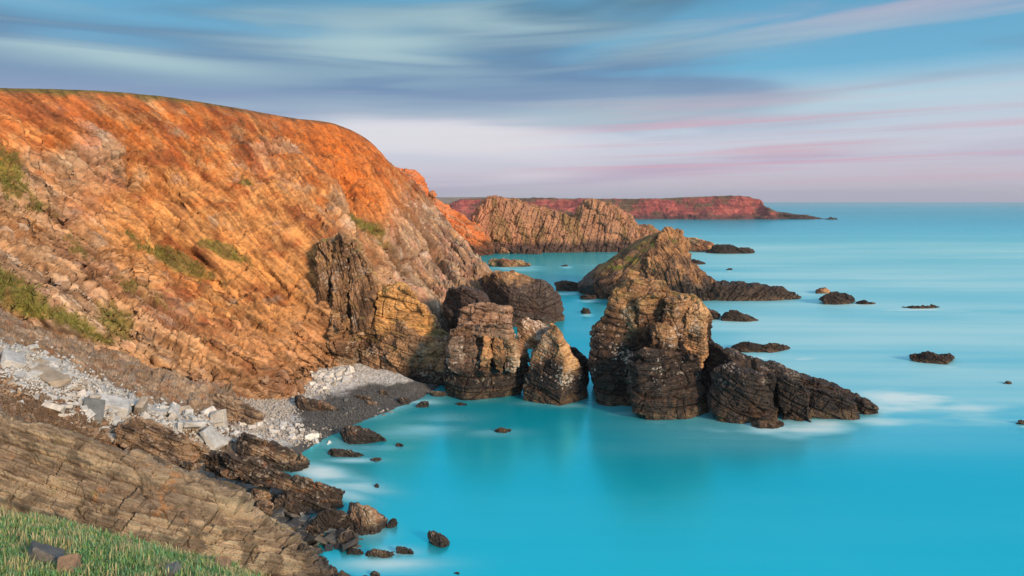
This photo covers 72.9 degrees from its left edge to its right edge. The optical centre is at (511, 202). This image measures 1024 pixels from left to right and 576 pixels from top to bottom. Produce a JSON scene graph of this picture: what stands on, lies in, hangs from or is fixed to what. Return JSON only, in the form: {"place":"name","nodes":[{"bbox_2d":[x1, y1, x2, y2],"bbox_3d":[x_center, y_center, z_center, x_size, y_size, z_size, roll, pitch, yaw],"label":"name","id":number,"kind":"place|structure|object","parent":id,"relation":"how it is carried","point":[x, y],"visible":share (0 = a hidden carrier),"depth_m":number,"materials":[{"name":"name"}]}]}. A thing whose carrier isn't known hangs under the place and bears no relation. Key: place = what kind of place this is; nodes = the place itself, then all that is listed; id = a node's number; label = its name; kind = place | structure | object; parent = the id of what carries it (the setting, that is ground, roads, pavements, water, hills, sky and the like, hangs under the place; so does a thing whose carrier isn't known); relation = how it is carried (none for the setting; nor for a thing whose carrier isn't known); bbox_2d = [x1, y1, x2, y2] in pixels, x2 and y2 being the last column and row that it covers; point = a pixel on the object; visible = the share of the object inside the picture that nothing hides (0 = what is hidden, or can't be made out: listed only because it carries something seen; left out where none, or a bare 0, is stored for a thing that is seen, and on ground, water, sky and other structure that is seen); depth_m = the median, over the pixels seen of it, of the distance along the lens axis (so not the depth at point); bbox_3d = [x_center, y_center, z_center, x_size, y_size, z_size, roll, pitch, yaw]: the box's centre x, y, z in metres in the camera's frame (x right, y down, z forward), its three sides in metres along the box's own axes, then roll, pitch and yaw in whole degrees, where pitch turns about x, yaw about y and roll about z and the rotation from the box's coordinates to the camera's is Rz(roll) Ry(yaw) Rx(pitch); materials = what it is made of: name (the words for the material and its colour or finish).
{"place":"outdoors","nodes":[
{"label":"outdoors","id":0,"kind":"place"},
{"bbox_2d":[0,504,270,575],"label":"grassy slope","id":1,"kind":"structure","parent":0,"point":[69,553],"depth_m":10.52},
{"bbox_2d":[26,540,64,564],"bbox_3d":[-6.883,5.199,10.177,0.501,0.261,0.350,33,-17,-16],"label":"stone","id":2,"kind":"object","parent":1,"relation":"on","point":[45,552],"visible":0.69,"depth_m":10.09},
{"bbox_2d":[55,553,80,575],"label":"stone","id":3,"kind":"object","parent":1,"relation":"on","point":[68,562],"visible":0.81,"depth_m":9.76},
{"bbox_2d":[163,561,180,575],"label":"stone","id":4,"kind":"object","parent":1,"relation":"on","point":[176,566],"visible":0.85,"depth_m":10.12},
{"bbox_2d":[214,556,231,568],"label":"stone","id":5,"kind":"object","parent":1,"relation":"on","point":[226,560],"visible":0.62,"depth_m":11.47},
{"bbox_2d":[0,306,438,554],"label":"beach","id":6,"kind":"structure","parent":0,"point":[133,372],"depth_m":86.29,"materials":[{"name":"gravel"}]},
{"bbox_2d":[0,348,26,368],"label":"flat stone","id":7,"kind":"object","parent":6,"relation":"on","point":[12,358],"visible":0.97,"depth_m":69.13,"materials":[{"name":"stone"}]},
{"bbox_2d":[11,370,26,377],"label":"flat stone","id":8,"kind":"object","parent":6,"relation":"on","point":[20,374],"visible":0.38,"depth_m":66.69,"materials":[{"name":"stone"}]},
{"bbox_2d":[26,369,42,379],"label":"flat stone","id":9,"kind":"object","parent":6,"relation":"on","point":[33,373],"visible":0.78,"depth_m":69.00,"materials":[{"name":"stone"}]},
{"bbox_2d":[33,358,47,363],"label":"flat stone","id":10,"kind":"object","parent":6,"relation":"on","point":[41,360],"visible":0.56,"depth_m":73.98,"materials":[{"name":"stone"}]},
{"bbox_2d":[30,363,71,387],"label":"flat stone","id":11,"kind":"object","parent":6,"relation":"on","point":[52,377],"visible":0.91,"depth_m":69.81,"materials":[{"name":"stone"}]},
{"bbox_2d":[41,356,61,365],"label":"flat stone","id":12,"kind":"object","parent":6,"relation":"on","point":[52,360],"visible":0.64,"depth_m":75.33,"materials":[{"name":"stone"}]},
{"bbox_2d":[41,401,64,413],"bbox_3d":[-42.269,18.912,63.930,2.033,0.552,1.027,25,-35,-18],"label":"flat stone","id":13,"kind":"object","parent":6,"relation":"on","point":[56,407],"visible":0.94,"depth_m":63.62,"materials":[{"name":"stone"}]},
{"bbox_2d":[47,393,60,399],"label":"flat stone","id":14,"kind":"object","parent":6,"relation":"on","point":[55,397],"visible":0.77,"depth_m":65.59,"materials":[{"name":"stone"}]},
{"bbox_2d":[61,402,81,405],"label":"flat stone","id":15,"kind":"object","parent":6,"relation":"on","point":[75,403],"visible":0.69,"depth_m":67.50,"materials":[{"name":"stone"}]},
{"bbox_2d":[73,387,87,390],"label":"flat stone","id":16,"kind":"object","parent":6,"relation":"on","point":[78,388],"visible":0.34,"depth_m":72.50,"materials":[{"name":"stone"}]},
{"bbox_2d":[77,389,86,396],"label":"flat stone","id":17,"kind":"object","parent":6,"relation":"on","point":[83,392],"visible":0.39,"depth_m":71.38,"materials":[{"name":"stone"}]},
{"bbox_2d":[85,409,94,417],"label":"flat stone","id":18,"kind":"object","parent":6,"relation":"on","point":[90,413],"visible":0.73,"depth_m":67.85,"materials":[{"name":"stone"}]},
{"bbox_2d":[83,397,105,423],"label":"flat stone","id":19,"kind":"object","parent":6,"relation":"on","point":[96,406],"visible":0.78,"depth_m":69.00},
{"bbox_2d":[88,394,101,398],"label":"flat stone","id":20,"kind":"object","parent":6,"relation":"on","point":[97,396],"visible":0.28,"depth_m":71.16,"materials":[{"name":"stone"}]},
{"bbox_2d":[105,433,115,442],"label":"flat stone","id":21,"kind":"object","parent":6,"relation":"on","point":[112,436],"visible":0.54,"depth_m":67.69,"materials":[{"name":"stone"}]},
{"bbox_2d":[100,394,131,418],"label":"flat stone","id":22,"kind":"object","parent":6,"relation":"on","point":[122,406],"visible":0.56,"depth_m":72.62,"materials":[{"name":"stone"}]},
{"bbox_2d":[0,371,232,449],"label":"rubble","id":23,"kind":"object","parent":6,"relation":"on","point":[51,415],"depth_m":63.27,"materials":[{"name":"stone"}]},
{"bbox_2d":[0,336,257,450],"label":"scree","id":24,"kind":"structure","parent":6,"relation":"on","point":[58,391],"depth_m":74.12,"materials":[{"name":"stone"}]},
{"bbox_2d":[133,396,148,413],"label":"flat stone","id":25,"kind":"object","parent":6,"relation":"on","point":[141,405],"visible":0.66,"depth_m":75.35,"materials":[{"name":"stone"}]},
{"bbox_2d":[140,412,150,418],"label":"flat stone","id":26,"kind":"object","parent":6,"relation":"on","point":[145,415],"visible":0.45,"depth_m":74.52,"materials":[{"name":"stone"}]},
{"bbox_2d":[149,407,168,415],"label":"flat stone","id":27,"kind":"object","parent":6,"relation":"on","point":[162,412],"visible":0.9,"depth_m":78.63,"materials":[{"name":"stone"}]},
{"bbox_2d":[167,412,177,419],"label":"flat stone","id":28,"kind":"object","parent":6,"relation":"on","point":[172,415],"visible":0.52,"depth_m":78.11,"materials":[{"name":"stone"}]},
{"bbox_2d":[168,403,180,414],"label":"flat stone","id":29,"kind":"object","parent":6,"relation":"on","point":[173,407],"visible":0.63,"depth_m":80.03,"materials":[{"name":"stone"}]},
{"bbox_2d":[176,421,182,431],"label":"flat stone","id":30,"kind":"object","parent":6,"relation":"on","point":[179,424],"visible":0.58,"depth_m":76.49,"materials":[{"name":"stone"}]},
{"bbox_2d":[0,410,366,575],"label":"rock rib","id":31,"kind":"object","parent":6,"relation":"on","point":[49,470],"visible":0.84,"depth_m":49.96,"materials":[{"name":"stone"}]},
{"bbox_2d":[179,405,191,414],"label":"flat stone","id":32,"kind":"object","parent":6,"relation":"on","point":[185,407],"visible":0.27,"depth_m":82.28,"materials":[{"name":"stone"}]},
{"bbox_2d":[183,409,193,418],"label":"flat stone","id":33,"kind":"object","parent":6,"relation":"on","point":[187,411],"visible":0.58,"depth_m":81.06,"materials":[{"name":"stone"}]},
{"bbox_2d":[177,420,206,427],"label":"flat stone","id":34,"kind":"object","parent":6,"relation":"on","point":[191,423],"visible":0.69,"depth_m":78.12,"materials":[{"name":"stone"}]},
{"bbox_2d":[200,406,215,417],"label":"flat stone","id":35,"kind":"object","parent":6,"relation":"on","point":[209,410],"visible":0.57,"depth_m":84.91,"materials":[{"name":"stone"}]},
{"bbox_2d":[199,425,228,449],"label":"flat stone","id":36,"kind":"object","parent":6,"relation":"on","point":[213,438],"visible":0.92,"depth_m":78.25,"materials":[{"name":"stone"}]},
{"bbox_2d":[158,343,269,393],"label":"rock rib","id":37,"kind":"object","parent":6,"relation":"on","point":[265,380],"visible":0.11,"depth_m":98.76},
{"bbox_2d":[210,409,227,426],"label":"flat stone","id":38,"kind":"object","parent":6,"relation":"on","point":[221,414],"visible":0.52,"depth_m":84.05,"materials":[{"name":"stone"}]},
{"bbox_2d":[113,416,344,512],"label":"rock ledge","id":39,"kind":"object","parent":6,"relation":"on","point":[152,437],"visible":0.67,"depth_m":67.17,"materials":[{"name":"stone"}]},
{"bbox_2d":[209,393,265,423],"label":"rock ledge","id":40,"kind":"object","parent":6,"relation":"on","point":[239,410],"visible":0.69,"depth_m":87.83,"materials":[{"name":"stone"}]},
{"bbox_2d":[245,484,256,491],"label":"flat stone","id":41,"kind":"object","parent":6,"relation":"on","point":[249,488],"visible":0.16,"depth_m":71.12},
{"bbox_2d":[250,489,272,505],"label":"boulder","id":42,"kind":"object","parent":6,"relation":"on","point":[257,495],"visible":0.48,"depth_m":67.24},
{"bbox_2d":[253,487,270,491],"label":"flat stone","id":43,"kind":"object","parent":6,"relation":"on","point":[266,489],"visible":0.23,"depth_m":69.65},
{"bbox_2d":[255,499,273,516],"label":"boulder","id":44,"kind":"object","parent":6,"relation":"on","point":[266,506],"visible":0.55,"depth_m":65.39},
{"bbox_2d":[236,432,309,472],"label":"rock ledge","id":45,"kind":"object","parent":6,"relation":"on","point":[278,456],"visible":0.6,"depth_m":77.47,"materials":[{"name":"stone"}]},
{"bbox_2d":[273,507,285,516],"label":"flat stone","id":46,"kind":"object","parent":6,"relation":"on","point":[281,511],"visible":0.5,"depth_m":65.70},
{"bbox_2d":[273,494,309,515],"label":"boulder","id":47,"kind":"object","parent":6,"relation":"on","point":[290,504],"visible":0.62,"depth_m":66.14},
{"bbox_2d":[289,517,301,527],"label":"boulder","id":48,"kind":"object","parent":6,"relation":"on","point":[297,524],"visible":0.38,"depth_m":63.68,"materials":[{"name":"black stone"}]},
{"bbox_2d":[230,364,367,446],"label":"pebbles","id":49,"kind":"object","parent":6,"relation":"on","point":[269,412],"visible":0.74,"depth_m":93.74,"materials":[{"name":"gravel"}]},
{"bbox_2d":[296,529,309,539],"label":"boulder","id":50,"kind":"object","parent":6,"relation":"on","point":[304,535],"visible":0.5,"depth_m":61.64,"materials":[{"name":"black stone"}]},
{"bbox_2d":[297,524,309,531],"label":"boulder","id":51,"kind":"object","parent":6,"relation":"on","point":[302,529],"visible":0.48,"depth_m":62.46,"materials":[{"name":"black stone"}]},
{"bbox_2d":[299,515,309,521],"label":"flat stone","id":52,"kind":"object","parent":6,"relation":"on","point":[306,518],"visible":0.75,"depth_m":64.92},
{"bbox_2d":[304,433,313,440],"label":"cobble","id":53,"kind":"object","parent":6,"relation":"on","point":[310,437],"visible":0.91,"depth_m":86.69,"materials":[{"name":"stone"}]},
{"bbox_2d":[305,525,323,534],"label":"boulder","id":54,"kind":"object","parent":6,"relation":"on","point":[314,530],"visible":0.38,"depth_m":62.09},
{"bbox_2d":[303,534,326,544],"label":"boulder","id":55,"kind":"object","parent":6,"relation":"on","point":[314,539],"visible":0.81,"depth_m":60.21,"materials":[{"name":"black stone"}]},
{"bbox_2d":[294,394,340,411],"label":"boulder","id":56,"kind":"object","parent":6,"relation":"on","point":[303,403],"visible":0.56,"depth_m":96.95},
{"bbox_2d":[324,544,332,551],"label":"boulder","id":57,"kind":"object","parent":6,"relation":"on","point":[328,547],"visible":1,"depth_m":59.95,"materials":[{"name":"black stone"}]},
{"bbox_2d":[309,508,349,531],"bbox_3d":[-17.043,30.294,64.720,3.900,4.528,4.176,0,0,-15],"label":"boulder","id":58,"kind":"object","parent":6,"relation":"on","point":[327,519],"visible":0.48,"depth_m":63.12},
{"bbox_2d":[324,530,335,544],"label":"boulder","id":59,"kind":"object","parent":6,"relation":"on","point":[330,536],"visible":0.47,"depth_m":61.17,"materials":[{"name":"black stone"}]},
{"bbox_2d":[333,529,345,549],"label":"boulder","id":60,"kind":"object","parent":6,"relation":"on","point":[337,545],"visible":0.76,"depth_m":60.61,"materials":[{"name":"black stone"}]},
{"bbox_2d":[284,381,400,440],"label":"gravel","id":61,"kind":"structure","parent":6,"relation":"on","point":[318,424],"depth_m":95.03,"materials":[{"name":"gravel"}]},
{"bbox_2d":[333,354,356,365],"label":"boulder","id":62,"kind":"object","parent":6,"relation":"on","point":[345,361],"visible":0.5,"depth_m":115.61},
{"bbox_2d":[327,448,363,456],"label":"boulder","id":63,"kind":"object","parent":6,"relation":"on","point":[334,452],"visible":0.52,"depth_m":81.78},
{"bbox_2d":[336,530,356,543],"bbox_3d":[-14.607,30.317,61.336,2.157,2.631,2.414,0,0,0],"label":"boulder","id":64,"kind":"object","parent":6,"relation":"on","point":[345,537],"visible":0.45,"depth_m":60.74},
{"bbox_2d":[342,376,350,382],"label":"cobble","id":65,"kind":"object","parent":6,"relation":"on","point":[346,379],"visible":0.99,"depth_m":109.44,"materials":[{"name":"stone"}]},
{"bbox_2d":[339,537,358,552],"bbox_3d":[-14.265,30.019,60.127,1.669,1.931,0.452,-4,45,-45],"label":"boulder","id":66,"kind":"object","parent":6,"relation":"on","point":[350,544],"visible":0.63,"depth_m":59.62,"materials":[{"name":"black stone"}]},
{"bbox_2d":[346,548,363,554],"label":"boulder","id":67,"kind":"object","parent":6,"relation":"on","point":[355,551],"visible":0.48,"depth_m":59.07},
{"bbox_2d":[340,425,386,444],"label":"boulder","id":68,"kind":"object","parent":6,"relation":"on","point":[354,434],"visible":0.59,"depth_m":86.55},
{"bbox_2d":[354,394,373,400],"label":"boulder","id":69,"kind":"object","parent":6,"relation":"on","point":[363,397],"visible":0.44,"depth_m":102.81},
{"bbox_2d":[347,503,387,535],"bbox_3d":[-13.584,30.426,64.511,4.309,5.080,5.215,0,0,0],"label":"boulder","id":70,"kind":"object","parent":6,"relation":"on","point":[366,520],"visible":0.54,"depth_m":63.18,"materials":[{"name":"stone"}]},
{"bbox_2d":[365,548,393,557],"bbox_3d":[-11.371,30.645,59.190,2.868,2.661,2.568,0,0,0],"label":"boulder","id":71,"kind":"object","parent":6,"relation":"on","point":[374,552],"visible":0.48,"depth_m":58.56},
{"bbox_2d":[313,231,448,385],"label":"rock buttress","id":72,"kind":"object","parent":6,"relation":"on","point":[396,327],"visible":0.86,"depth_m":115.28,"materials":[{"name":"stone"}]},
{"bbox_2d":[386,518,397,527],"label":"boulder","id":73,"kind":"object","parent":6,"relation":"on","point":[392,523],"visible":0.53,"depth_m":63.99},
{"bbox_2d":[397,396,409,404],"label":"boulder","id":74,"kind":"object","parent":6,"relation":"on","point":[403,400],"visible":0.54,"depth_m":102.84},
{"bbox_2d":[416,401,428,407],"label":"boulder","id":75,"kind":"object","parent":6,"relation":"on","point":[423,404],"visible":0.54,"depth_m":101.32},
{"bbox_2d":[429,390,445,396],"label":"boulder","id":76,"kind":"object","parent":6,"relation":"on","point":[438,393],"visible":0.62,"depth_m":107.09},
{"bbox_2d":[0,88,492,402],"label":"cliff","id":77,"kind":"structure","parent":0,"point":[105,171],"depth_m":117.24,"materials":[{"name":"stone"}]},
{"bbox_2d":[0,146,392,351],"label":"grass tufts","id":78,"kind":"object","parent":77,"relation":"on","point":[9,276],"visible":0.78,"depth_m":99.78,"materials":[{"name":"plant"}]},
{"bbox_2d":[442,285,489,321],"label":"slab rock","id":79,"kind":"object","parent":77,"relation":"on","point":[456,300],"visible":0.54,"depth_m":144.54,"materials":[{"name":"stone"}]},
{"bbox_2d":[396,167,494,255],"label":"cliff","id":80,"kind":"structure","parent":0,"point":[475,237],"depth_m":391.62,"materials":[{"name":"stone"}]},
{"bbox_2d":[436,197,485,203],"bbox_3d":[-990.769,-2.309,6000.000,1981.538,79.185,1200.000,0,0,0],"label":"distant hills","id":81,"kind":"structure","parent":0,"point":[447,200],"depth_m":5545.55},
{"bbox_2d":[0,0,1023,201],"label":"sky","id":82,"kind":"structure","parent":0,"point":[764,100],"materials":[{"name":"blue"}]},
{"bbox_2d":[280,202,1023,575],"bbox_3d":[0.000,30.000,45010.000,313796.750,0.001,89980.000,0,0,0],"label":"sea","id":83,"kind":"structure","parent":0,"point":[920,472],"depth_m":84.09,"materials":[{"name":"liquid"}]},
{"bbox_2d":[392,546,413,554],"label":"boulder","id":84,"kind":"object","parent":83,"relation":"in","point":[402,550],"visible":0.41,"depth_m":59.20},
{"bbox_2d":[427,530,449,547],"bbox_3d":[-6.432,30.359,61.259,2.581,2.815,1.866,0,0,39],"label":"boulder","id":85,"kind":"object","parent":83,"relation":"in","point":[440,540],"visible":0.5,"depth_m":60.57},
{"bbox_2d":[443,302,529,399],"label":"block rock","id":86,"kind":"object","parent":83,"relation":"in","point":[487,355],"visible":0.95,"depth_m":105.36,"materials":[{"name":"stone"}]},
{"bbox_2d":[494,427,510,432],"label":"rock","id":87,"kind":"object","parent":83,"relation":"in","point":[502,430],"visible":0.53,"depth_m":90.42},
{"bbox_2d":[497,247,509,253],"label":"rock","id":88,"kind":"object","parent":83,"relation":"in","point":[502,250],"visible":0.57,"depth_m":402.03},
{"bbox_2d":[488,258,530,266],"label":"rock reef","id":89,"kind":"object","parent":83,"relation":"in","point":[501,262],"visible":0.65,"depth_m":321.49},
{"bbox_2d":[479,270,564,326],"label":"block rock","id":90,"kind":"object","parent":83,"relation":"in","point":[523,295],"visible":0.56,"depth_m":173.94,"materials":[{"name":"stone"}]},
{"bbox_2d":[522,323,588,405],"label":"pyramid rock","id":91,"kind":"object","parent":83,"relation":"in","point":[557,374],"visible":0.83,"depth_m":103.99,"materials":[{"name":"stone"}]},
{"bbox_2d":[517,317,548,349],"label":"slab rock","id":92,"kind":"object","parent":91,"relation":"on","point":[530,333],"visible":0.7,"depth_m":109.16,"materials":[{"name":"stone"}]},
{"bbox_2d":[470,195,660,253],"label":"rock islet","id":93,"kind":"object","parent":83,"relation":"in","point":[512,225],"visible":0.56,"depth_m":417.39,"materials":[{"name":"stone"}]},
{"bbox_2d":[646,224,655,233],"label":"boulder","id":94,"kind":"object","parent":93,"relation":"on","point":[650,228],"visible":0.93,"depth_m":425.78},
{"bbox_2d":[554,280,577,290],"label":"rock","id":95,"kind":"object","parent":83,"relation":"in","point":[564,285],"visible":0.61,"depth_m":233.80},
{"bbox_2d":[580,307,590,313],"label":"rock","id":96,"kind":"object","parent":83,"relation":"in","point":[585,311],"visible":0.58,"depth_m":186.34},
{"bbox_2d":[580,294,596,299],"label":"rock","id":97,"kind":"object","parent":83,"relation":"in","point":[587,297],"visible":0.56,"depth_m":213.96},
{"bbox_2d":[444,195,821,219],"bbox_3d":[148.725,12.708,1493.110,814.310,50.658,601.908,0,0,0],"label":"headland","id":98,"kind":"structure","parent":83,"relation":"in","point":[722,207],"depth_m":1252.25,"materials":[{"name":"stone"}]},
{"bbox_2d":[577,226,801,300],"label":"sea stack","id":99,"kind":"object","parent":83,"relation":"in","point":[664,254],"visible":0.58,"depth_m":213.49,"materials":[{"name":"stone"}]},
{"bbox_2d":[691,259,705,264],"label":"rock","id":100,"kind":"object","parent":83,"relation":"in","point":[697,262],"visible":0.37,"depth_m":334.10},
{"bbox_2d":[689,237,714,251],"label":"rock reef","id":101,"kind":"object","parent":83,"relation":"in","point":[698,245],"visible":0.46,"depth_m":420.01},
{"bbox_2d":[708,308,720,319],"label":"rock","id":102,"kind":"object","parent":83,"relation":"in","point":[715,314],"visible":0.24,"depth_m":176.95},
{"bbox_2d":[706,244,754,253],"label":"rock reef","id":103,"kind":"object","parent":83,"relation":"in","point":[724,249],"visible":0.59,"depth_m":403.96},
{"bbox_2d":[586,270,878,428],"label":"sea stack","id":104,"kind":"object","parent":83,"relation":"in","point":[656,352],"visible":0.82,"depth_m":98.68,"materials":[{"name":"stone"}]},
{"bbox_2d":[721,310,758,321],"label":"rock reef","id":105,"kind":"object","parent":83,"relation":"in","point":[734,315],"visible":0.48,"depth_m":174.63},
{"bbox_2d":[731,341,789,352],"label":"rock reef","id":106,"kind":"object","parent":83,"relation":"in","point":[746,347],"visible":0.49,"depth_m":138.95},
{"bbox_2d":[815,287,829,293],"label":"rock","id":107,"kind":"object","parent":83,"relation":"in","point":[824,290],"visible":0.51,"depth_m":227.73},
{"bbox_2d":[819,291,855,304],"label":"rock","id":108,"kind":"object","parent":83,"relation":"in","point":[835,298],"visible":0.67,"depth_m":203.32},
{"bbox_2d":[856,299,875,303],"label":"rock reef","id":109,"kind":"object","parent":83,"relation":"in","point":[862,301],"visible":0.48,"depth_m":203.44},
{"bbox_2d":[902,304,938,308],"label":"rock reef","id":110,"kind":"object","parent":83,"relation":"in","point":[923,306],"visible":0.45,"depth_m":195.64},
{"bbox_2d":[909,351,954,364],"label":"rock","id":111,"kind":"object","parent":83,"relation":"in","point":[930,357],"visible":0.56,"depth_m":129.44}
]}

